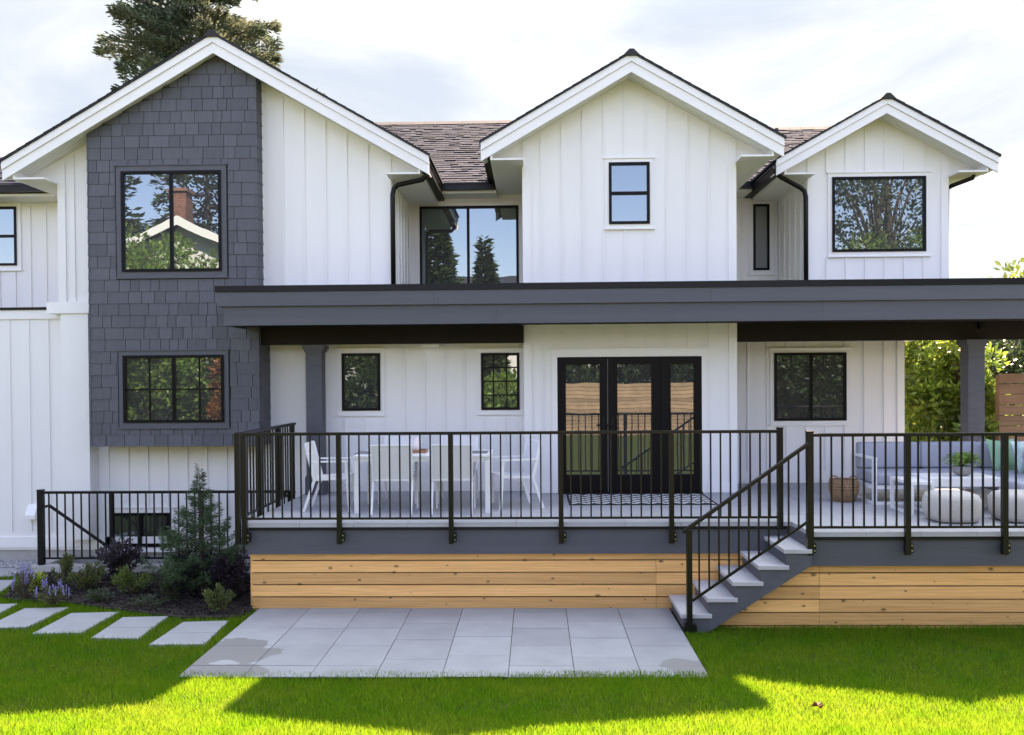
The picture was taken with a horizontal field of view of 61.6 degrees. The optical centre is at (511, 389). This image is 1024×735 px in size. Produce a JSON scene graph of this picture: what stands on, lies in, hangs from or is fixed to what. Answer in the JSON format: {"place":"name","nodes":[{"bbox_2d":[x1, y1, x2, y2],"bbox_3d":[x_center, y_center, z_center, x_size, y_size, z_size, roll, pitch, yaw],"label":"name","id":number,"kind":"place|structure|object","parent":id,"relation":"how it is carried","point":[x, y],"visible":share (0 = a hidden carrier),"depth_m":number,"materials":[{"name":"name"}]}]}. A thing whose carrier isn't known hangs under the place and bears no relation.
{"place":"outdoors","nodes":[
{"label":"outdoors","id":0,"kind":"place"},
{"bbox_2d":[0,569,1023,734],"bbox_3d":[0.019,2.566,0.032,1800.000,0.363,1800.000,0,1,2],"label":"ground","id":1,"kind":"structure","parent":0,"point":[572,713],"depth_m":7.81,"materials":[{"name":"plant"}]},
{"bbox_2d":[0,580,11,589],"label":"stepping stone","id":2,"kind":"object","parent":1,"relation":"on","point":[4,583],"visible":0.5,"depth_m":11.56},
{"bbox_2d":[0,568,16,577],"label":"stepping stone","id":3,"kind":"object","parent":1,"relation":"on","point":[4,571],"visible":0.46,"depth_m":12.23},
{"bbox_2d":[0,603,16,613],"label":"stepping stone","id":4,"kind":"object","parent":1,"relation":"on","point":[3,607],"visible":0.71,"depth_m":10.37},
{"bbox_2d":[0,560,37,573],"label":"gravel","id":5,"kind":"structure","parent":1,"relation":"on","point":[16,564],"depth_m":12.64,"materials":[{"name":"grey gravel"}]},
{"bbox_2d":[0,607,67,629],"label":"stepping stone","id":6,"kind":"object","parent":1,"relation":"on","point":[24,617],"visible":0.92,"depth_m":9.88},
{"bbox_2d":[32,612,118,636],"bbox_3d":[-4.907,2.645,9.670,0.545,0.043,0.875,0,1,2],"label":"stepping stone","id":7,"kind":"object","parent":1,"relation":"on","point":[72,622],"visible":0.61,"depth_m":9.62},
{"bbox_2d":[1,569,253,619],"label":"bark mulch","id":8,"kind":"object","parent":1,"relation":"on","point":[179,605],"visible":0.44,"depth_m":10.63,"materials":[{"name":"brown wood"}]},
{"bbox_2d":[9,563,36,599],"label":"lavender","id":9,"kind":"object","parent":8,"relation":"on","point":[21,588],"visible":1,"depth_m":10.67,"materials":[{"name":"purple plant"}]},
{"bbox_2d":[28,571,48,591],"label":"lime shrub","id":10,"kind":"object","parent":8,"relation":"on","point":[38,578],"visible":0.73,"depth_m":11.04,"materials":[{"name":"green plant"}]},
{"bbox_2d":[33,578,72,606],"bbox_3d":[-5.563,2.466,10.381,0.420,0.354,0.361,0,1,2],"label":"lavender","id":11,"kind":"object","parent":8,"relation":"on","point":[53,598],"visible":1,"depth_m":10.36,"materials":[{"name":"purple plant"}]},
{"bbox_2d":[47,551,75,585],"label":"boxwood","id":12,"kind":"object","parent":8,"relation":"on","point":[67,564],"visible":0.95,"depth_m":11.34,"materials":[{"name":"green plant"}]},
{"bbox_2d":[63,560,108,589],"bbox_3d":[-5.474,2.422,11.112,0.554,0.399,0.474,-1,1,-42],"label":"boxwood","id":13,"kind":"object","parent":8,"relation":"on","point":[89,581],"visible":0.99,"depth_m":11.09,"materials":[{"name":"green plant"}]},
{"bbox_2d":[82,587,118,601],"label":"heather","id":14,"kind":"object","parent":8,"relation":"on","point":[96,597],"visible":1,"depth_m":10.55,"materials":[{"name":"green plant"}]},
{"bbox_2d":[92,533,150,578],"bbox_3d":[-5.350,2.273,11.641,0.719,0.713,0.630,0,1,30],"label":"purple shrub","id":15,"kind":"object","parent":8,"relation":"on","point":[115,557],"visible":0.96,"depth_m":11.62,"materials":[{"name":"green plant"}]},
{"bbox_2d":[111,563,154,593],"bbox_3d":[-4.837,2.434,10.970,0.572,0.395,0.526,0,1,2],"label":"boxwood","id":16,"kind":"object","parent":8,"relation":"on","point":[125,579],"visible":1,"depth_m":10.89,"materials":[{"name":"green plant"}]},
{"bbox_2d":[122,594,168,606],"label":"heather","id":17,"kind":"object","parent":8,"relation":"on","point":[149,599],"visible":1,"depth_m":10.30,"materials":[{"name":"green plant"}]},
{"bbox_2d":[158,572,183,601],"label":"heather","id":18,"kind":"object","parent":8,"relation":"on","point":[168,588],"visible":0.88,"depth_m":10.51,"materials":[{"name":"green plant"}]},
{"bbox_2d":[157,544,215,595],"bbox_3d":[-4.083,2.286,10.840,0.829,0.721,0.811,0,1,2],"label":"shrub","id":19,"kind":"object","parent":8,"relation":"on","point":[193,591],"visible":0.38,"depth_m":10.70,"materials":[{"name":"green plant"}]},
{"bbox_2d":[140,463,249,594],"bbox_3d":[-3.860,1.764,10.728,1.338,1.684,1.228,-1,1,-43],"label":"spruce sapling","id":20,"kind":"object","parent":8,"relation":"on","point":[176,537],"visible":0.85,"depth_m":10.64,"materials":[{"name":"green plant"}]},
{"bbox_2d":[201,582,236,612],"bbox_3d":[-3.401,2.435,10.000,0.400,0.398,0.290,-1,1,-36],"label":"boxwood","id":21,"kind":"object","parent":8,"relation":"on","point":[211,600],"visible":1,"depth_m":9.96,"materials":[{"name":"green plant"}]},
{"bbox_2d":[202,550,249,595],"bbox_3d":[-3.524,2.299,10.622,0.553,0.656,0.646,0,1,2],"label":"purple shrub","id":22,"kind":"object","parent":8,"relation":"on","point":[225,573],"visible":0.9,"depth_m":10.49,"materials":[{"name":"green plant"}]},
{"bbox_2d":[90,616,167,640],"bbox_3d":[-4.209,2.643,9.474,0.548,0.043,0.851,0,1,2],"label":"stepping stone","id":23,"kind":"object","parent":1,"relation":"on","point":[127,627],"visible":0.79,"depth_m":9.44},
{"bbox_2d":[30,554,249,575],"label":"stairwell curb","id":24,"kind":"structure","parent":1,"relation":"on","point":[48,565],"depth_m":12.13,"materials":[{"name":"concrete"}]},
{"bbox_2d":[36,489,290,564],"bbox_3d":[-4.915,1.948,12.199,3.648,1.071,0.162,0,1,2],"label":"railing","id":25,"kind":"object","parent":24,"relation":"on","point":[41,541],"visible":0.56,"depth_m":12.17,"materials":[{"name":"black metal"}]},
{"bbox_2d":[149,621,227,647],"bbox_3d":[-3.442,2.640,9.260,0.565,0.042,0.882,0,1,2],"label":"stepping stone","id":26,"kind":"object","parent":1,"relation":"on","point":[191,633],"visible":0.86,"depth_m":9.20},
{"bbox_2d":[92,0,325,93],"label":"tall conifer","id":27,"kind":"object","parent":1,"relation":"on","point":[161,38],"visible":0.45,"depth_m":25.76,"materials":[{"name":"green plant"}]},
{"bbox_2d":[177,608,707,680],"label":"patio","id":28,"kind":"structure","parent":1,"relation":"on","point":[460,641],"depth_m":8.74,"materials":[{"name":"grey concrete"}]},
{"bbox_2d":[0,29,1001,562],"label":"house","id":29,"kind":"structure","parent":1,"relation":"on","point":[144,213],"depth_m":12.50,"materials":[{"name":"wood"}]},
{"bbox_2d":[0,203,22,270],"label":"window","id":30,"kind":"structure","parent":29,"relation":"in","point":[10,213],"depth_m":14.78,"materials":[{"name":"black"}]},
{"bbox_2d":[104,507,175,551],"bbox_3d":[-5.574,2.105,12.883,1.074,0.680,0.052,0,1,2],"label":"window","id":31,"kind":"structure","parent":29,"relation":"in","point":[166,510],"depth_m":12.88,"materials":[{"name":"black"}]},
{"bbox_2d":[114,163,228,278],"bbox_3d":[-4.883,-2.408,12.308,1.635,1.630,0.052,0,1,2],"label":"window","id":32,"kind":"structure","parent":29,"relation":"in","point":[171,219],"depth_m":12.30,"materials":[{"name":"glass"}]},
{"bbox_2d":[117,349,230,428],"bbox_3d":[-4.861,-0.004,12.338,1.633,1.139,0.052,0,1,2],"label":"window","id":33,"kind":"structure","parent":29,"relation":"in","point":[159,388],"depth_m":12.33,"materials":[{"name":"glass"}]},
{"bbox_2d":[336,348,385,415],"bbox_3d":[-2.243,-0.107,12.767,0.735,1.015,0.052,0,1,2],"label":"window","id":34,"kind":"structure","parent":29,"relation":"in","point":[361,371],"depth_m":12.77,"materials":[{"name":"black"}]},
{"bbox_2d":[416,200,521,283],"bbox_3d":[-0.715,-2.383,14.329,1.811,1.505,0.052,0,1,2],"label":"window","id":35,"kind":"structure","parent":29,"relation":"in","point":[457,241],"depth_m":14.33,"materials":[{"name":"black"}]},
{"bbox_2d":[476,348,523,414],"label":"window","id":36,"kind":"structure","parent":29,"relation":"in","point":[500,370],"depth_m":12.71,"materials":[{"name":"black"}]},
{"bbox_2d":[561,359,607,491],"bbox_3d":[1.046,0.523,12.377,0.665,1.921,0.115,0,1,2],"label":"door","id":37,"kind":"structure","parent":29,"relation":"in","point":[583,381],"depth_m":12.41,"materials":[{"name":"black"}]},
{"bbox_2d":[603,157,654,229],"bbox_3d":[1.688,-2.821,12.359,0.736,1.036,0.052,0,1,2],"label":"window","id":38,"kind":"structure","parent":29,"relation":"in","point":[629,187],"depth_m":12.36,"materials":[{"name":"black"}]},
{"bbox_2d":[606,358,657,491],"bbox_3d":[1.725,0.518,12.359,0.743,1.921,0.115,0,1,2],"label":"door","id":39,"kind":"structure","parent":29,"relation":"in","point":[632,383],"depth_m":12.39,"materials":[{"name":"black"}]},
{"bbox_2d":[661,358,698,491],"bbox_3d":[2.417,0.513,12.369,0.532,1.921,0.058,0,1,2],"label":"door","id":40,"kind":"structure","parent":29,"relation":"in","point":[679,376],"depth_m":12.36,"materials":[{"name":"black"}]},
{"bbox_2d":[748,199,774,275],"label":"window","id":41,"kind":"structure","parent":29,"relation":"in","point":[760,212],"depth_m":15.04,"materials":[{"name":"black"}]},
{"bbox_2d":[768,347,851,425],"bbox_3d":[4.659,-0.039,13.416,1.278,1.223,0.052,0,1,2],"label":"window","id":42,"kind":"structure","parent":29,"relation":"in","point":[809,386],"depth_m":13.41,"materials":[{"name":"black"}]},
{"bbox_2d":[826,171,930,257],"bbox_3d":[5.707,-2.723,13.355,1.602,1.324,0.052,0,1,2],"label":"window","id":43,"kind":"structure","parent":29,"relation":"in","point":[871,213],"depth_m":13.35,"materials":[{"name":"black"}]},
{"bbox_2d":[248,483,1023,628],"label":"deck","id":44,"kind":"structure","parent":1,"relation":"on","point":[967,577],"depth_m":10.05,"materials":[{"name":"wood"}]},
{"bbox_2d":[233,423,295,543],"bbox_3d":[-3.175,1.145,11.200,0.064,1.300,2.407,0,1,2],"label":"railing","id":45,"kind":"object","parent":44,"relation":"attached to","point":[237,463],"visible":0.8,"depth_m":10.93,"materials":[{"name":"black metal"}]},
{"bbox_2d":[302,441,353,511],"bbox_3d":[-2.361,1.117,11.129,0.614,0.876,0.528,0,1,-1],"label":"dining chair","id":46,"kind":"object","parent":44,"relation":"on","point":[315,465],"visible":0.72,"depth_m":11.05,"materials":[{"name":"white metal"}]},
{"bbox_2d":[370,444,418,514],"bbox_3d":[-1.479,1.115,10.838,0.528,0.876,0.614,0,1,2],"label":"dining chair","id":47,"kind":"object","parent":44,"relation":"on","point":[384,460],"visible":0.84,"depth_m":10.62,"materials":[{"name":"white metal"}]},
{"bbox_2d":[378,436,421,503],"bbox_3d":[-1.534,1.103,11.809,0.528,0.876,0.614,0,1,2],"label":"dining chair","id":48,"kind":"object","parent":44,"relation":"on","point":[395,439],"visible":0.27,"depth_m":12.05,"materials":[{"name":"white metal"}]},
{"bbox_2d":[353,449,493,513],"bbox_3d":[-1.107,1.179,11.134,1.710,0.721,0.930,0,1,2],"label":"dining table","id":49,"kind":"object","parent":44,"relation":"on","point":[425,457],"visible":0.54,"depth_m":10.70,"materials":[{"name":"white metal"}]},
{"bbox_2d":[355,451,370,453],"bbox_3d":[-1.867,0.821,11.115,0.280,0.005,0.402,0,1,2],"label":"placemat","id":50,"kind":"object","parent":49,"relation":"on","point":[363,452],"visible":0.39,"depth_m":11.11,"materials":[{"name":"grey fabric"}]},
{"bbox_2d":[412,449,427,452],"bbox_3d":[-1.275,0.799,11.123,0.340,0.039,0.250,0,1,2],"label":"serving tray","id":51,"kind":"object","parent":49,"relation":"on","point":[422,451],"visible":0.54,"depth_m":11.00,"materials":[{"name":"brown wood"}]},
{"bbox_2d":[412,438,418,449],"bbox_3d":[-1.236,0.717,11.116,0.120,0.170,0.120,0,1,2],"label":"vase","id":52,"kind":"object","parent":51,"relation":"on","point":[415,445],"visible":0.74,"depth_m":11.07,"materials":[{"name":"white ceramic"}]},
{"bbox_2d":[472,451,487,453],"bbox_3d":[-0.453,0.811,11.078,0.280,0.005,0.402,0,1,2],"label":"placemat","id":53,"kind":"object","parent":49,"relation":"on","point":[478,452],"visible":0.66,"depth_m":10.99,"materials":[{"name":"grey fabric"}]},
{"bbox_2d":[431,444,475,514],"bbox_3d":[-0.737,1.109,10.819,0.528,0.876,0.614,0,1,2],"label":"dining chair","id":54,"kind":"object","parent":44,"relation":"on","point":[435,459],"visible":0.67,"depth_m":10.61,"materials":[{"name":"white metal"}]},
{"bbox_2d":[438,436,477,503],"bbox_3d":[-0.740,1.097,11.788,0.528,0.876,0.614,0,1,2],"label":"dining chair","id":55,"kind":"object","parent":44,"relation":"on","point":[464,440],"visible":0.29,"depth_m":12.02,"materials":[{"name":"white metal"}]},
{"bbox_2d":[240,427,783,543],"bbox_3d":[-0.023,1.123,9.957,6.276,1.327,0.095,0,1,2],"label":"railing","id":56,"kind":"object","parent":44,"relation":"attached to","point":[341,536],"visible":0.99,"depth_m":9.93,"materials":[{"name":"black metal"}]},
{"bbox_2d":[491,438,544,510],"bbox_3d":[0.047,1.099,11.184,0.614,0.876,0.528,-1,1,-19],"label":"dining chair","id":57,"kind":"object","parent":44,"relation":"on","point":[525,459],"visible":0.72,"depth_m":11.18,"materials":[{"name":"white metal"}]},
{"bbox_2d":[215,278,1023,494],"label":"porch roof","id":58,"kind":"structure","parent":44,"relation":"on","point":[972,316],"depth_m":11.39,"materials":[{"name":"black metal"}]},
{"bbox_2d":[566,493,717,504],"bbox_3d":[1.737,1.504,11.794,1.946,0.010,1.108,0,1,2],"label":"door mat","id":59,"kind":"object","parent":44,"relation":"on","point":[656,499],"depth_m":11.72,"materials":[{"name":"black"}]},
{"bbox_2d":[828,475,858,502],"bbox_3d":[4.434,1.321,11.465,0.393,0.349,0.392,0,1,2],"label":"wicker basket","id":60,"kind":"object","parent":44,"relation":"on","point":[847,490],"visible":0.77,"depth_m":11.33,"materials":[{"name":"brown wicker"}]},
{"bbox_2d":[890,476,934,514],"bbox_3d":[4.911,1.303,10.541,0.286,0.399,0.600,0,1,2],"label":"side table","id":61,"kind":"object","parent":44,"relation":"on","point":[914,482],"visible":0.68,"depth_m":10.50,"materials":[{"name":"white metal"}]},
{"bbox_2d":[805,431,1023,555],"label":"railing","id":62,"kind":"object","parent":44,"relation":"attached to","point":[1004,526],"visible":1,"depth_m":9.13,"materials":[{"name":"black metal"}]},
{"bbox_2d":[850,441,1023,506],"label":"corner sofa","id":63,"kind":"object","parent":44,"relation":"on","point":[880,476],"visible":0.51,"depth_m":11.69,"materials":[{"name":"white fabric"}]},
{"bbox_2d":[985,438,1014,470],"bbox_3d":[6.563,0.879,11.463,0.449,0.429,0.194,-1,1,-13],"label":"throw pillow","id":64,"kind":"object","parent":63,"relation":"on","point":[997,457],"visible":0.38,"depth_m":11.40,"materials":[{"name":"green fabric"}]},
{"bbox_2d":[1010,441,1023,472],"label":"throw pillow","id":65,"kind":"object","parent":63,"relation":"on","point":[1020,457],"visible":0.81,"depth_m":11.08,"materials":[{"name":"fabric"}]},
{"bbox_2d":[921,490,981,522],"bbox_3d":[5.055,1.340,9.868,0.570,0.340,0.570,0,1,2],"label":"pouf","id":66,"kind":"object","parent":44,"relation":"on","point":[934,506],"visible":0.84,"depth_m":9.63,"materials":[{"name":"white fabric"}]},
{"bbox_2d":[911,473,999,495],"bbox_3d":[5.489,1.282,10.626,0.864,0.429,0.600,0,1,2],"label":"coffee table","id":67,"kind":"object","parent":44,"relation":"on","point":[977,481],"visible":0.44,"depth_m":10.33,"materials":[{"name":"white metal"}]},
{"bbox_2d":[942,451,984,475],"bbox_3d":[5.576,0.912,10.626,0.509,0.309,0.479,0,1,2],"label":"potted fern","id":68,"kind":"object","parent":67,"relation":"on","point":[966,459],"visible":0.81,"depth_m":10.54,"materials":[{"name":"green plant"}]},
{"bbox_2d":[987,489,1023,522],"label":"pouf","id":69,"kind":"object","parent":44,"relation":"on","point":[1020,505],"visible":0.67,"depth_m":9.65,"materials":[{"name":"white fabric"}]},
{"bbox_2d":[669,526,811,632],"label":"staircase","id":70,"kind":"structure","parent":1,"relation":"on","point":[773,568],"depth_m":9.20,"materials":[{"name":"stone"}]},
{"bbox_2d":[681,442,809,631],"bbox_3d":[2.489,1.575,9.148,1.354,2.008,0.100,0,1,2],"label":"stair railing","id":71,"kind":"object","parent":70,"relation":"attached to","point":[689,625],"visible":1,"depth_m":9.14,"materials":[{"name":"black metal"}]},
{"bbox_2d":[811,701,823,708],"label":"fallen leaf","id":72,"kind":"object","parent":1,"relation":"on","point":[819,705],"visible":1,"depth_m":6.51,"materials":[{"name":"brown plant"}]},
{"bbox_2d":[904,340,987,439],"bbox_3d":[7.774,0.456,15.881,2.416,4.184,2.364,0,1,34],"label":"laurel","id":73,"kind":"object","parent":1,"relation":"on","point":[922,363],"visible":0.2,"depth_m":15.43,"materials":[{"name":"green plant"}]},
{"bbox_2d":[905,340,1023,441],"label":"laurel","id":74,"kind":"object","parent":1,"relation":"on","point":[947,393],"visible":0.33,"depth_m":14.81,"materials":[{"name":"green plant"}]},
{"bbox_2d":[905,344,1023,436],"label":"laurel","id":75,"kind":"object","parent":1,"relation":"on","point":[910,424],"visible":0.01,"depth_m":17.35,"materials":[{"name":"green plant"}]},
{"bbox_2d":[926,340,1023,436],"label":"hedge tree","id":76,"kind":"object","parent":1,"relation":"on","point":[1015,358],"visible":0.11,"depth_m":16.08,"materials":[{"name":"green plant"}]},
{"bbox_2d":[985,258,1023,368],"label":"hedge tree","id":77,"kind":"object","parent":1,"relation":"on","point":[1009,268],"visible":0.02,"depth_m":19.43,"materials":[{"name":"green plant"}]},
{"bbox_2d":[995,374,1023,440],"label":"board fence","id":78,"kind":"object","parent":1,"relation":"on","point":[1001,400],"visible":0.38,"depth_m":13.99,"materials":[{"name":"brown wood"}]},
{"bbox_2d":[0,0,1023,373],"label":"sky","id":79,"kind":"structure","parent":0,"point":[781,63],"materials":[{"name":"white"}]}
]}

